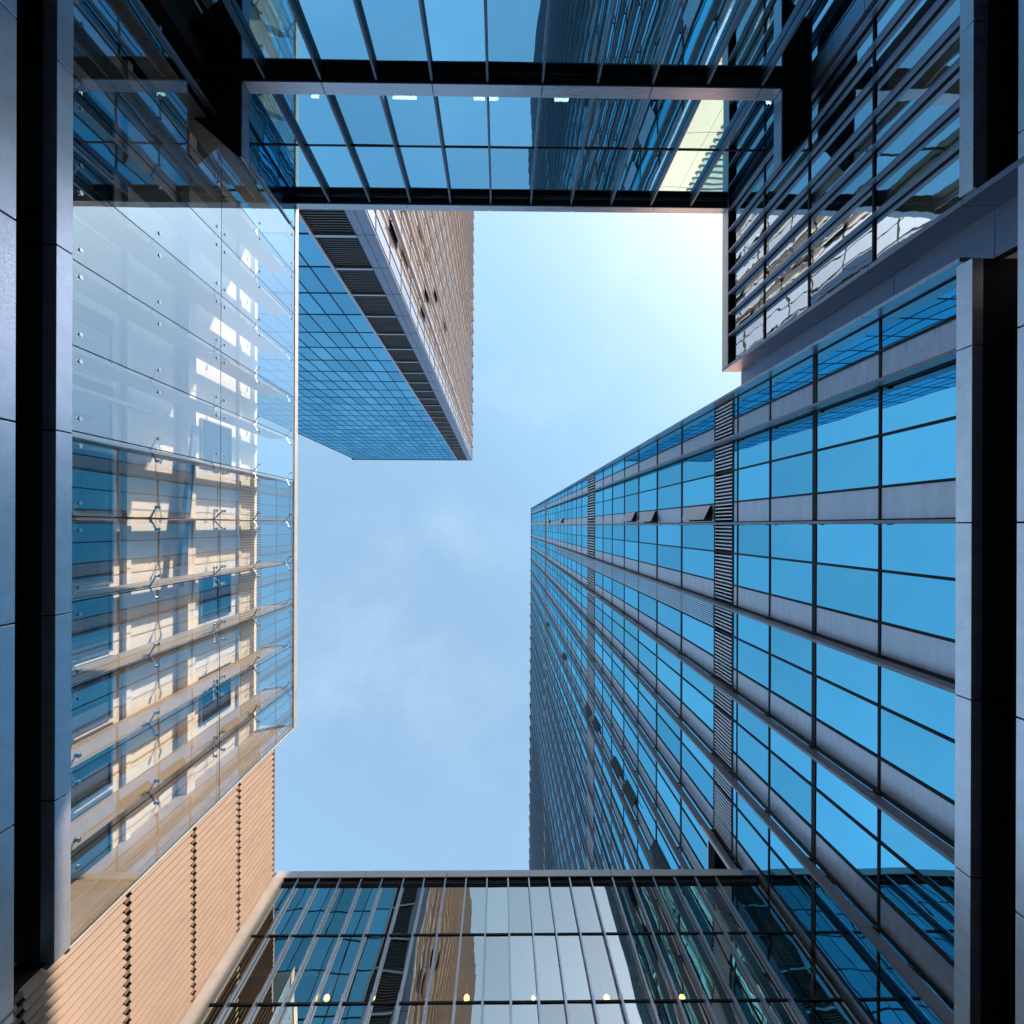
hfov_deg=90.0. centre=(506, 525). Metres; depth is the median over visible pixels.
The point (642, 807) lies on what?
window pane
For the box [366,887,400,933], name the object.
window pane
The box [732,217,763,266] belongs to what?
window pane
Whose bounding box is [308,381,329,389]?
window pane
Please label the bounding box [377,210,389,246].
window pane
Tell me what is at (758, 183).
window pane
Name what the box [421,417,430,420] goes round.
window pane
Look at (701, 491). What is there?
window pane
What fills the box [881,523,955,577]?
window pane
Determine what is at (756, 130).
window pane
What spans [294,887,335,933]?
window pane
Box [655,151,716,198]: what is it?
window pane
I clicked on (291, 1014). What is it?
window pane
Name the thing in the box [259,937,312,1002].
window pane
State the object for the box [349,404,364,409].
window pane
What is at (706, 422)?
window pane
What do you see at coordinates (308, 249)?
window pane
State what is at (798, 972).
window pane
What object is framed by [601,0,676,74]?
window pane
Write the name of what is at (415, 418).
window pane
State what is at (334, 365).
window pane
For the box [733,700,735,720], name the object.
window pane
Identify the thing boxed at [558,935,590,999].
window pane
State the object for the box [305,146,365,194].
window pane
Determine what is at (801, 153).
window pane
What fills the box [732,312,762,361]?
window pane
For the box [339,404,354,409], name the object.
window pane
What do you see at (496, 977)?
window pane
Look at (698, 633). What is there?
window pane
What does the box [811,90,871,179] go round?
window pane
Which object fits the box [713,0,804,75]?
window pane
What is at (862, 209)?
window pane
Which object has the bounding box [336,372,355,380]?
window pane
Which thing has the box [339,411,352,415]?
window pane
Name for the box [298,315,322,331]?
window pane
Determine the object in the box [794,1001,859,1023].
window pane
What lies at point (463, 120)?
window pane
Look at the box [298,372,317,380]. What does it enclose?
window pane
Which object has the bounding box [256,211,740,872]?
sky
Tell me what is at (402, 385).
window pane
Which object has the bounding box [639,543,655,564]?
window pane
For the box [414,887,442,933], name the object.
window pane
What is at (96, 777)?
window frame
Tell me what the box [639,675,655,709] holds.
window pane
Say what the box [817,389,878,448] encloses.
window pane
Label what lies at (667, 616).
window pane
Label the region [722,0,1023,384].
glazed block
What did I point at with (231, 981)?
window pane
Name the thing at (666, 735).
window pane
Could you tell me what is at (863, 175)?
window pane
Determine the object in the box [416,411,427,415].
window pane
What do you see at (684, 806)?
window pane
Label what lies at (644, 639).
window pane
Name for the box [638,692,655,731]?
window pane
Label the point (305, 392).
window pane
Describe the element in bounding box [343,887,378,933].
window pane
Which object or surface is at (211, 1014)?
window pane
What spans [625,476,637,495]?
window pane
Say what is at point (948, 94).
window pane
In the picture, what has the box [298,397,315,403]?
window pane
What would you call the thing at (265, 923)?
window pane
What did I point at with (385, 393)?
window pane
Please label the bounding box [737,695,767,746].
window pane
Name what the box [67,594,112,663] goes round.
window frame
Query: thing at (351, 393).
window pane
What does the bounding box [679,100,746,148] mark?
window pane
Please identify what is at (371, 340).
window pane
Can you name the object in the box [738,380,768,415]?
window pane
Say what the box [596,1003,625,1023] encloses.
window pane
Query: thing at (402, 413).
window pane
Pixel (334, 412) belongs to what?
window pane
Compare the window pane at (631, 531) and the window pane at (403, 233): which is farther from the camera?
the window pane at (403, 233)
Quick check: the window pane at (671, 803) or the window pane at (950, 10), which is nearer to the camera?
the window pane at (950, 10)
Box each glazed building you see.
[81,0,878,213]
[179,869,861,1023]
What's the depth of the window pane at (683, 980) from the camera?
14.25 m
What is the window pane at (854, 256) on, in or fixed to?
in the glazed block
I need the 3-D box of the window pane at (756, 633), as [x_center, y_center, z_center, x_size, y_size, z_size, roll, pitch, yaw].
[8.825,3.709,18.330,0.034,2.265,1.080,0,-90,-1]
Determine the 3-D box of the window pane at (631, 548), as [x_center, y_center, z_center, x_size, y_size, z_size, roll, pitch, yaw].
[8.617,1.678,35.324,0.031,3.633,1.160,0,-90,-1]
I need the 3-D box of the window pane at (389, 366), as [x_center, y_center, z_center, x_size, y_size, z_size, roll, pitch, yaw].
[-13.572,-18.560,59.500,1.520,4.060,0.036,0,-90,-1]
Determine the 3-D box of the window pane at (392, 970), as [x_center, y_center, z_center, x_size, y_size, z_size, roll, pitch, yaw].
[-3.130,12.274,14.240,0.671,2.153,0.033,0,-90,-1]
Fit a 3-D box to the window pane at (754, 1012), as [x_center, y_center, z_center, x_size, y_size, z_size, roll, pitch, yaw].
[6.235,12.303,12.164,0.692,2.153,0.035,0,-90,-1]
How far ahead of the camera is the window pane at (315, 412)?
84.29 m
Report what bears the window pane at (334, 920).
in the glazed building at (674, 946)
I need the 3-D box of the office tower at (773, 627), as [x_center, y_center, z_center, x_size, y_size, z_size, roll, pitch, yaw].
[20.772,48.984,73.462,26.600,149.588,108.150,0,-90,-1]
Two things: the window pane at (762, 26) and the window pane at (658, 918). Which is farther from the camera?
the window pane at (658, 918)
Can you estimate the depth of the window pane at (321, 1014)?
12.84 m
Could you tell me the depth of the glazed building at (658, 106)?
14.04 m
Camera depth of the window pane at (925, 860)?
11.04 m
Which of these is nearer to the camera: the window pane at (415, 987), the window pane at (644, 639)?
the window pane at (415, 987)
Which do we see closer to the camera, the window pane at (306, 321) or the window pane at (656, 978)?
the window pane at (656, 978)
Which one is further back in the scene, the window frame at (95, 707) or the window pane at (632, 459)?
the window pane at (632, 459)
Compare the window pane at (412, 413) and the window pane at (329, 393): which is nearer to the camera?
the window pane at (329, 393)
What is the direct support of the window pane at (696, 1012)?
in the glazed building at (674, 946)
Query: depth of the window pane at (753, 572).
18.27 m
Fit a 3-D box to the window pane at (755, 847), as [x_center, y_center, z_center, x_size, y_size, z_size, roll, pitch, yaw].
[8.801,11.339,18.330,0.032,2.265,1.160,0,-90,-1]
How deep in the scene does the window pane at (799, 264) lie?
15.53 m
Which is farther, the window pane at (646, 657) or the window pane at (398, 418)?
the window pane at (398, 418)
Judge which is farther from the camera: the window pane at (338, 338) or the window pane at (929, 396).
the window pane at (338, 338)
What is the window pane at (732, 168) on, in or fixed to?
in the glazed building at (658, 106)
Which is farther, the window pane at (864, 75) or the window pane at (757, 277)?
the window pane at (757, 277)
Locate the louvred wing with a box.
[0,749,274,1023]
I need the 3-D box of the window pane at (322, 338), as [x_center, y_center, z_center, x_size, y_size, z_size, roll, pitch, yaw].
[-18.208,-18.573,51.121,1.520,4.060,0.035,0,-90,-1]
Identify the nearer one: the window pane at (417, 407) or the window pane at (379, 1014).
the window pane at (379, 1014)
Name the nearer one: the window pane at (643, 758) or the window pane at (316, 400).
the window pane at (643, 758)
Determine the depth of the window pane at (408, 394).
72.20 m
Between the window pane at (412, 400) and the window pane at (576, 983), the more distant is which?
the window pane at (412, 400)
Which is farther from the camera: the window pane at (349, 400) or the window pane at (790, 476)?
the window pane at (349, 400)
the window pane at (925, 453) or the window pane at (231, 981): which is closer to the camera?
the window pane at (925, 453)
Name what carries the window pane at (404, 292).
in the office tower at (385, 334)
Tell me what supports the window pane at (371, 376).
in the office tower at (385, 334)
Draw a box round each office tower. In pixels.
[225,185,473,460]
[529,257,1023,1023]
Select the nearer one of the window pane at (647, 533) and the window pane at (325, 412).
the window pane at (647, 533)
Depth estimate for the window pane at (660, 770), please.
27.36 m
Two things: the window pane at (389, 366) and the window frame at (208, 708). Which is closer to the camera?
the window frame at (208, 708)
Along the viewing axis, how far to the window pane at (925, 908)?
11.04 m
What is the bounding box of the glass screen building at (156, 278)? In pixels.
[8,0,298,962]
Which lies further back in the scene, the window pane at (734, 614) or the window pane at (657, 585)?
the window pane at (657, 585)
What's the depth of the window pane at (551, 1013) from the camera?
12.89 m
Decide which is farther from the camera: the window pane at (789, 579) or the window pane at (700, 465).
the window pane at (700, 465)
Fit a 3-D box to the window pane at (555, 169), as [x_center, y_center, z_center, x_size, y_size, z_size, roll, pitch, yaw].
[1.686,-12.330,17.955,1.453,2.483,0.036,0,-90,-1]
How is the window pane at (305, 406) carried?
in the office tower at (385, 334)
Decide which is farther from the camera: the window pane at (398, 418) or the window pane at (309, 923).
the window pane at (398, 418)
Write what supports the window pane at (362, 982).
in the glazed building at (674, 946)
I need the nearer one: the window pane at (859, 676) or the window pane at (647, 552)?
the window pane at (859, 676)
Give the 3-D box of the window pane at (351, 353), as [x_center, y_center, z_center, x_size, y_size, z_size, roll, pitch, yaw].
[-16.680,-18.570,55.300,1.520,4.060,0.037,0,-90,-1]
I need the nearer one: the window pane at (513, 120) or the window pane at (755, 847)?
the window pane at (513, 120)
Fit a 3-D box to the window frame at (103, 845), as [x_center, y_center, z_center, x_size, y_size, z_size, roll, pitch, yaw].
[-9.121,6.813,10.597,0.070,2.481,1.454,0,-90,-1]
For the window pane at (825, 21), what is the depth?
12.86 m
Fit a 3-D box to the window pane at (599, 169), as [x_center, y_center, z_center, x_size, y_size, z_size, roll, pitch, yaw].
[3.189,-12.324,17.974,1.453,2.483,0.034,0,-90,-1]
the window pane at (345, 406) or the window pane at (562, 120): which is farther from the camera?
the window pane at (345, 406)
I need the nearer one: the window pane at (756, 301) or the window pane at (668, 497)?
the window pane at (756, 301)
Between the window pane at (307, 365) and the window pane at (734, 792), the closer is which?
the window pane at (734, 792)
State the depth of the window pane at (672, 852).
27.33 m
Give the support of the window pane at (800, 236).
in the glazed block
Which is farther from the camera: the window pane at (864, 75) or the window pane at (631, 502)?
the window pane at (631, 502)
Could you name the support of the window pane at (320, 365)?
in the office tower at (385, 334)
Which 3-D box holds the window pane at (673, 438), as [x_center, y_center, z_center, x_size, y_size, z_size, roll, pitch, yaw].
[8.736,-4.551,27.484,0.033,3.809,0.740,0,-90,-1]
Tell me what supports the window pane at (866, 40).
in the glazed block
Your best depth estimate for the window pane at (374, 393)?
71.73 m
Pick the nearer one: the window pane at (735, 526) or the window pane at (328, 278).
the window pane at (735, 526)
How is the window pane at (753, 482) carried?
in the office tower at (773, 627)
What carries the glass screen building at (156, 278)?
on the ground
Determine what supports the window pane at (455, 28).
in the glazed building at (658, 106)
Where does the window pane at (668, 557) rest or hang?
in the office tower at (773, 627)
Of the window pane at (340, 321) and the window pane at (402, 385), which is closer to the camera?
the window pane at (340, 321)
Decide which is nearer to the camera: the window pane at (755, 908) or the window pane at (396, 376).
the window pane at (755, 908)
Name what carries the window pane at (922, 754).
in the office tower at (773, 627)
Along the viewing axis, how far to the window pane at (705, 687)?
23.29 m
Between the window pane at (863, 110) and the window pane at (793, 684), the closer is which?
the window pane at (863, 110)
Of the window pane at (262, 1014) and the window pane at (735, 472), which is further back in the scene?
the window pane at (735, 472)
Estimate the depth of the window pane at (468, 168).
17.80 m
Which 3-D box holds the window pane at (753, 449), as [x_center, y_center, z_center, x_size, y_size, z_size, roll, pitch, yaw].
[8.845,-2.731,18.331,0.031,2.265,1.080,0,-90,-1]
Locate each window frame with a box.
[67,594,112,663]
[69,722,112,812]
[71,789,112,883]
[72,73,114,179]
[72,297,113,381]
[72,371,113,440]
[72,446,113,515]
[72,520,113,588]
[72,655,112,737]
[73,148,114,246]
[74,0,114,49]
[199,573,230,621]
[199,662,230,725]
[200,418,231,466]
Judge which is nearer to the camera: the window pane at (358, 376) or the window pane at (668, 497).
the window pane at (668, 497)
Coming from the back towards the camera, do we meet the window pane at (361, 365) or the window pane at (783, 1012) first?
the window pane at (361, 365)
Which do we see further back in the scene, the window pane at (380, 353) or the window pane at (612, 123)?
the window pane at (380, 353)
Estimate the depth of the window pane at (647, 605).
31.36 m
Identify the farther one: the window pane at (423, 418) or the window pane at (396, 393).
the window pane at (423, 418)
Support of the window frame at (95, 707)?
in the glass screen building at (156, 278)
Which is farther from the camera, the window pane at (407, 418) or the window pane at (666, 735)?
the window pane at (407, 418)
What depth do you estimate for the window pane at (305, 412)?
84.31 m
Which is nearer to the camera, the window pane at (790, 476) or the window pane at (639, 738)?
the window pane at (790, 476)
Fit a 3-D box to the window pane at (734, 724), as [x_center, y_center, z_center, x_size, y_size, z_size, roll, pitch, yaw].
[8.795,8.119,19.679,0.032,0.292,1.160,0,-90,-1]
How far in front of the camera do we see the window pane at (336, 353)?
55.10 m
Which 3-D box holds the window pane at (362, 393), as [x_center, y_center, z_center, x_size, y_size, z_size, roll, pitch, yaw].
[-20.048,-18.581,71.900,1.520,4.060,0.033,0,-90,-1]
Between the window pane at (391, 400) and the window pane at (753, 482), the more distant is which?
the window pane at (391, 400)
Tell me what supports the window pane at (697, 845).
in the office tower at (773, 627)
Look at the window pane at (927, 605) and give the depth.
11.04 m
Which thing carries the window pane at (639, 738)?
in the office tower at (773, 627)
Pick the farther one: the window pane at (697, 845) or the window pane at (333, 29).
the window pane at (697, 845)
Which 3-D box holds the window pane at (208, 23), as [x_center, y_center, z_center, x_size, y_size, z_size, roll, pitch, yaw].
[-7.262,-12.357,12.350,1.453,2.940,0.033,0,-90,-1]
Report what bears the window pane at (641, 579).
in the office tower at (773, 627)
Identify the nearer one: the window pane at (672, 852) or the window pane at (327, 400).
the window pane at (672, 852)
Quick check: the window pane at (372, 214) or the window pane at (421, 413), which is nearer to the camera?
the window pane at (372, 214)
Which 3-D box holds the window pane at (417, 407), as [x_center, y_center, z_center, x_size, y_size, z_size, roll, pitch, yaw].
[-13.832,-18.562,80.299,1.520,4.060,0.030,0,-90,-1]
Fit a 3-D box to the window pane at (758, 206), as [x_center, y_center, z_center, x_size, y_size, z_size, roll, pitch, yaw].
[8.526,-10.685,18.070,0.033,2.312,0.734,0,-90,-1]
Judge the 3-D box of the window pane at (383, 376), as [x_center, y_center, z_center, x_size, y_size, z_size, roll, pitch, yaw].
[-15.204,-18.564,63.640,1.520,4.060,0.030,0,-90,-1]
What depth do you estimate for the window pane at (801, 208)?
15.55 m
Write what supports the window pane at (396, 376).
in the office tower at (385, 334)
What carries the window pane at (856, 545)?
in the office tower at (773, 627)
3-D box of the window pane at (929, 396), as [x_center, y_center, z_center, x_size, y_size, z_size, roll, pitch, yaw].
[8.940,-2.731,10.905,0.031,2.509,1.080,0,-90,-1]
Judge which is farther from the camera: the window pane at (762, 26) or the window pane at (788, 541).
the window pane at (788, 541)
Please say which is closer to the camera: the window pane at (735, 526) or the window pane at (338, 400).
the window pane at (735, 526)
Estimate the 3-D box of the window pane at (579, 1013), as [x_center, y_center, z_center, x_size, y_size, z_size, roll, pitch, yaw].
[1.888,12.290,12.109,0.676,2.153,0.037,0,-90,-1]
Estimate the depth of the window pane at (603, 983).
14.21 m
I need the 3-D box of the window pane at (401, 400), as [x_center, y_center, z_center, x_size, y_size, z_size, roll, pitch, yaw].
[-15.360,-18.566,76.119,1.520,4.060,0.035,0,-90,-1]
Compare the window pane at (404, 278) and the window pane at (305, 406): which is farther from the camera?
the window pane at (305, 406)
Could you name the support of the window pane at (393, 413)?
in the office tower at (385, 334)
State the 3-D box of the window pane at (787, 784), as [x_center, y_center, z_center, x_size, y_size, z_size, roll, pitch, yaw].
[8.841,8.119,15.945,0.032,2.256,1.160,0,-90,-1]
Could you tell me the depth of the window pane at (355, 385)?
67.67 m
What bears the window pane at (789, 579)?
in the office tower at (773, 627)
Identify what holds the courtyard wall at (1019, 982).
on the ground
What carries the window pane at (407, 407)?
in the office tower at (385, 334)
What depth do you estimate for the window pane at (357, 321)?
46.88 m
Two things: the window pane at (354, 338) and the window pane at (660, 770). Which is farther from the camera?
the window pane at (354, 338)
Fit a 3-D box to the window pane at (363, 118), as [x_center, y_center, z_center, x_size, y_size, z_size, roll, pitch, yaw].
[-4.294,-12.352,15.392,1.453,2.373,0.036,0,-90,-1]
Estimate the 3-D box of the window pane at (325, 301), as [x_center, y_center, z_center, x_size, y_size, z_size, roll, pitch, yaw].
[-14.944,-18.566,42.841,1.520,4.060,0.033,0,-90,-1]
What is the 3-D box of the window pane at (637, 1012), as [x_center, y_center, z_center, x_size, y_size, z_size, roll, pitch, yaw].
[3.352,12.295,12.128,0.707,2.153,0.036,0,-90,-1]
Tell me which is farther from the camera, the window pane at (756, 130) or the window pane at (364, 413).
the window pane at (364, 413)
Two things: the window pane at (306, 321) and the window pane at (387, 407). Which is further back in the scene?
the window pane at (387, 407)
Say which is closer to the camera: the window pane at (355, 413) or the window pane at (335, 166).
the window pane at (335, 166)
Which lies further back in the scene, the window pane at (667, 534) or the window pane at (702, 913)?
the window pane at (667, 534)
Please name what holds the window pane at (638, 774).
in the office tower at (773, 627)
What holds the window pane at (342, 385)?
in the office tower at (385, 334)
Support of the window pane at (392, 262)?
in the office tower at (385, 334)
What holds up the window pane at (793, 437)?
in the office tower at (773, 627)
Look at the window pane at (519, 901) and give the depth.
16.34 m
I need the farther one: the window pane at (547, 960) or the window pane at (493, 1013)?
the window pane at (547, 960)
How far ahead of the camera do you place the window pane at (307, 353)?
55.44 m
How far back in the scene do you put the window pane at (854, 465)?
13.30 m
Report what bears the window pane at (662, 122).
in the glazed building at (658, 106)
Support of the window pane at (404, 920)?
in the glazed building at (674, 946)
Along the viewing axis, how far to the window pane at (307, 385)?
67.73 m
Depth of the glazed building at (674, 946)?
14.66 m
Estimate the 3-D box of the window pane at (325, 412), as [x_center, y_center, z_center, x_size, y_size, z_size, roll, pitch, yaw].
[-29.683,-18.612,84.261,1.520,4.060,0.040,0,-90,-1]
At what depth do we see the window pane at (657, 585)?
27.30 m
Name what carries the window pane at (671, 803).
in the office tower at (773, 627)
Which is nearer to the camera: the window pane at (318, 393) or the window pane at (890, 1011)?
the window pane at (890, 1011)
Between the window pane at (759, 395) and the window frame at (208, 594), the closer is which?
the window frame at (208, 594)
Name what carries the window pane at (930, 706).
in the office tower at (773, 627)
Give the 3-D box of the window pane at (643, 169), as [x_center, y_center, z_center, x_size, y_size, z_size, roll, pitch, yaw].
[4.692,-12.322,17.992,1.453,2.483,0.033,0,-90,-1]
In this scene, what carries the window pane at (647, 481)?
in the office tower at (773, 627)
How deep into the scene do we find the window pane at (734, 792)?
19.69 m
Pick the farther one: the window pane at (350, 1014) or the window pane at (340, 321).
the window pane at (340, 321)
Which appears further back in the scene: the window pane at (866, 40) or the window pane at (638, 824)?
the window pane at (638, 824)
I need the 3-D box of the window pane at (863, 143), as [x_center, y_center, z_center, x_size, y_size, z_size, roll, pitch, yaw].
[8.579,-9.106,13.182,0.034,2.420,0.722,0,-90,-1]
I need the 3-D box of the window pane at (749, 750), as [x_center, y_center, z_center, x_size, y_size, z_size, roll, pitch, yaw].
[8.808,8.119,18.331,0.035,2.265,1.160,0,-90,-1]
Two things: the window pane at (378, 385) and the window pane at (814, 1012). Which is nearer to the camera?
the window pane at (814, 1012)
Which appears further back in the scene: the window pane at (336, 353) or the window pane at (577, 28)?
the window pane at (336, 353)
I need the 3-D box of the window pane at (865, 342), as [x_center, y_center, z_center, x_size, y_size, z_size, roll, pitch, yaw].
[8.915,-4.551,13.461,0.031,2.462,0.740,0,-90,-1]
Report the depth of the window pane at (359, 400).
76.07 m
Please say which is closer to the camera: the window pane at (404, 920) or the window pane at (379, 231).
the window pane at (404, 920)
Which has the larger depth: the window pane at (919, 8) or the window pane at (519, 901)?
the window pane at (519, 901)
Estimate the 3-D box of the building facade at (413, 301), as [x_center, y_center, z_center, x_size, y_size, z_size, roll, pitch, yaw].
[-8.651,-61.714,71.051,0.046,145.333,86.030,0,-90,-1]
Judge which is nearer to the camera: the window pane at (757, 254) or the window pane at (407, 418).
the window pane at (757, 254)
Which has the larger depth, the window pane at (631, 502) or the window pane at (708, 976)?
the window pane at (631, 502)
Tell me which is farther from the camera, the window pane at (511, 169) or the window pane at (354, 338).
the window pane at (354, 338)
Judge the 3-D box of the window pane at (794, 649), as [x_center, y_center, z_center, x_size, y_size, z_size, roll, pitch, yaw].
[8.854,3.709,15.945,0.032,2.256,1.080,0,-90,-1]
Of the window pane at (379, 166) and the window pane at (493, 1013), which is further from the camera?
the window pane at (379, 166)
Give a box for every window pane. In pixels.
[167,0,257,68]
[198,1006,223,1023]
[211,937,263,1002]
[220,1006,251,1023]
[225,185,455,459]
[231,0,314,69]
[232,937,287,1002]
[248,92,297,143]
[249,1006,280,1023]
[252,888,291,934]
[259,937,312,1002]
[264,146,324,194]
[270,888,312,934]
[278,1005,309,1023]
[279,94,345,144]
[288,936,337,1001]
[292,267,327,292]
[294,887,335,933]
[295,0,371,70]
[298,294,324,313]
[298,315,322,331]
[298,333,321,346]
[298,348,320,359]
[298,360,318,370]
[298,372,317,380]
[298,381,316,388]
[298,390,315,396]
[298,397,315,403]
[298,404,314,409]
[298,410,314,415]
[299,235,328,265]
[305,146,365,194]
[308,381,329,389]
[308,397,325,403]
[308,404,324,409]
[308,410,324,415]
[308,1005,338,1023]
[309,390,326,396]
[310,315,339,331]
[310,333,336,346]
[310,348,334,359]
[310,361,331,370]
[310,372,330,380]
[311,268,346,292]
[311,294,342,313]
[317,936,361,1001]
[318,404,334,409]
[318,410,333,415]
[318,887,357,933]
[320,390,337,396]
[320,398,336,403]
[321,381,340,389]
[322,372,342,380]
[324,361,345,370]
[325,348,348,359]
[326,333,351,346]
[327,410,342,415]
[328,315,356,331]
[329,404,344,409]
[331,294,360,314]
[331,398,346,403]
[332,95,392,144]
[332,390,348,396]
[333,381,352,389]
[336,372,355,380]
[337,1005,367,1023]
[338,361,358,370]
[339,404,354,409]
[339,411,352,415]
[340,348,362,359]
[342,398,357,403]
[343,333,367,346]
[343,390,359,396]
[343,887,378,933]
[344,936,386,1001]
[346,315,372,331]
[346,382,363,389]
[348,372,367,380]
[348,411,361,415]
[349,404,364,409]
[352,147,406,195]
[352,361,372,371]
[353,398,367,403]
[355,348,376,359]
[355,390,370,396]
[358,0,428,70]
[358,382,375,389]
[358,411,371,415]
[359,333,382,347]
[361,405,373,409]
[362,372,379,380]
[363,398,377,403]
[366,361,385,371]
[366,390,382,397]
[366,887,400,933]
[367,210,375,226]
[367,1005,395,1023]
[368,411,380,415]
[370,348,391,360]
[371,382,387,389]
[371,405,383,409]
[373,936,410,1001]
[374,398,388,403]
[375,372,392,380]
[376,219,389,262]
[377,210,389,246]
[377,411,389,415]
[378,390,393,397]
[380,361,398,371]
[381,405,393,409]
[383,382,398,389]
[384,96,440,145]
[385,398,398,403]
[387,411,399,415]
[388,372,404,380]
[389,390,404,397]
[390,237,400,273]
[390,251,400,288]
[391,405,404,410]
[391,887,421,933]
[392,416,403,420]
[393,210,400,231]
[395,382,410,389]
[396,398,409,403]
[396,1004,424,1023]
[397,411,408,415]
[398,147,448,195]
[401,390,415,397]
[401,416,412,420]
[401,936,435,1000]
[402,226,409,258]
[402,266,409,296]
[402,281,409,310]
[402,405,414,410]
[406,411,417,415]
[407,398,419,404]
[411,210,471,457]
[411,416,421,420]
[412,405,423,410]
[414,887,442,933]
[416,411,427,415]
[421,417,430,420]
[423,0,485,71]
[425,1004,452,1023]
[429,936,459,1000]
[437,96,487,145]
[439,887,464,932]
[444,148,489,196]
[454,1004,480,1023]
[456,935,483,1000]
[462,887,485,932]
[483,1004,509,1023]
[484,935,509,1000]
[486,887,507,932]
[487,0,547,72]
[489,97,538,146]
[490,149,534,196]
[509,886,531,932]
[510,935,536,999]
[512,1003,538,1023]
[530,886,554,932]
[531,459,876,1022]
[532,149,579,197]
[534,935,563,999]
[537,98,590,147]
[540,1003,566,1023]
[545,0,611,73]
[551,886,578,932]
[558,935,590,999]
[568,1003,595,1023]
[572,886,602,931]
[573,150,625,197]
[582,935,619,999]
[585,98,642,147]
[594,886,626,931]
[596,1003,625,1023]
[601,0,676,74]
[606,935,647,999]
[614,150,671,198]
[616,886,649,931]
[625,451,637,467]
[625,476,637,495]
[625,494,637,512]
[625,525,637,541]
[625,541,637,559]
[625,1002,655,1023]
[632,99,694,148]
[632,934,674,998]
[636,886,673,931]
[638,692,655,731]
[638,724,655,765]
[638,742,655,787]
[638,774,654,819]
[638,792,654,838]
[638,824,650,866]
[639,441,656,460]
[639,470,656,491]
[639,490,655,510]
[639,525,655,543]
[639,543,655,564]
[639,579,655,598]
[639,593,655,619]
[639,626,655,654]
[639,643,655,675]
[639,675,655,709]
[654,1002,683,1023]
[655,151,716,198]
[655,934,702,998]
[657,0,740,75]
[657,585,680,609]
[657,601,679,634]
[657,638,679,673]
[657,658,679,698]
[657,694,679,738]
[657,715,679,762]
[657,751,679,802]
[657,771,679,827]
[657,808,679,867]
[658,428,680,452]
[658,461,680,487]
[658,484,680,508]
[658,525,680,546]
[658,545,680,570]
[658,886,697,931]
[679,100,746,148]
[679,885,721,931]
[679,934,730,998]
[681,809,706,868]
[681,1002,712,1023]
[682,525,713,549]
[682,548,713,578]
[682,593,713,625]
[682,613,713,655]
[682,656,712,701]
[682,679,712,730]
[682,721,712,777]
[682,745,712,806]
[682,787,711,844]
[683,410,713,440]
[683,449,713,481]
[683,476,713,505]
[696,151,762,199]
[701,885,744,930]
[703,934,757,998]
[709,1002,742,1023]
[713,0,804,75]
[722,885,791,930]
[726,99,774,149]
[728,934,785,997]
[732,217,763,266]
[732,241,762,288]
[732,288,762,330]
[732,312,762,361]
[733,169,763,222]
[733,193,763,244]
[733,265,762,308]
[733,612,735,636]
[733,638,735,668]
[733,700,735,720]
[733,722,735,752]
[733,788,735,804]
[733,806,735,836]
[734,398,736,416]
[734,441,736,468]
[734,471,736,500]
[734,525,736,552]
[734,554,736,584]
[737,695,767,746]
[737,725,767,783]
[737,780,767,842]
[737,810,767,879]
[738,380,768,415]
[738,429,768,467]
[738,463,768,500]
[738,525,768,556]
[738,555,768,592]
[738,614,768,651]
[738,640,767,687]
[738,1001,772,1023]
[752,933,840,997]
[765,220,807,278]
[765,247,807,302]
[765,275,807,337]
[766,137,807,204]
[766,156,773,179]
[766,165,807,229]
[766,193,807,253]
[766,1001,801,1023]
[769,0,863,76]
[770,815,810,893]
[771,524,811,560]
[771,559,811,603]
[771,626,811,671]
[771,656,811,713]
[771,719,810,782]
[771,754,810,824]
[772,356,812,399]
[772,414,811,459]
[772,453,811,496]
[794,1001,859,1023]
[810,123,871,208]
[810,157,871,236]
[810,189,871,265]
[810,223,871,305]
[811,22,872,121]
[811,55,872,150]
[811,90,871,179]
[816,564,877,619]
[816,643,877,702]
[816,678,876,753]
[816,751,876,837]
[816,791,876,888]
[817,321,878,378]
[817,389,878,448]
[817,438,877,491]
[817,524,877,568]
[875,27,960,141]
[875,109,959,210]
[876,0,904,37]
[876,0,935,72]
[876,0,959,106]
[876,69,959,174]
[876,152,962,259]
[879,982,914,1023]
[880,667,955,739]
[880,708,954,801]
[880,796,955,900]
[880,845,953,962]
[880,933,953,1023]
[881,362,955,433]
[881,419,955,484]
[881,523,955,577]
[881,572,955,639]
[882,278,956,348]
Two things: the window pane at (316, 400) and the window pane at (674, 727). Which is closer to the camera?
the window pane at (674, 727)
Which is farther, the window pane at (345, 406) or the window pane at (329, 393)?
the window pane at (345, 406)
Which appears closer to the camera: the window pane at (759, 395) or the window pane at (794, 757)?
the window pane at (794, 757)
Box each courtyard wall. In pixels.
[0,0,16,1023]
[1015,0,1023,1023]
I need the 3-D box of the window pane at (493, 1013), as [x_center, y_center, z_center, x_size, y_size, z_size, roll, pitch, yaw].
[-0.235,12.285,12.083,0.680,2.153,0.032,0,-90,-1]
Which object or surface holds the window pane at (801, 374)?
in the office tower at (773, 627)
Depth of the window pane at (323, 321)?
46.92 m
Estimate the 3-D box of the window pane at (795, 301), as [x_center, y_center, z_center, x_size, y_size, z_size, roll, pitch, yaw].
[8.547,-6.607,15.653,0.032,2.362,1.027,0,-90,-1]
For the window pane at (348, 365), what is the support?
in the office tower at (385, 334)

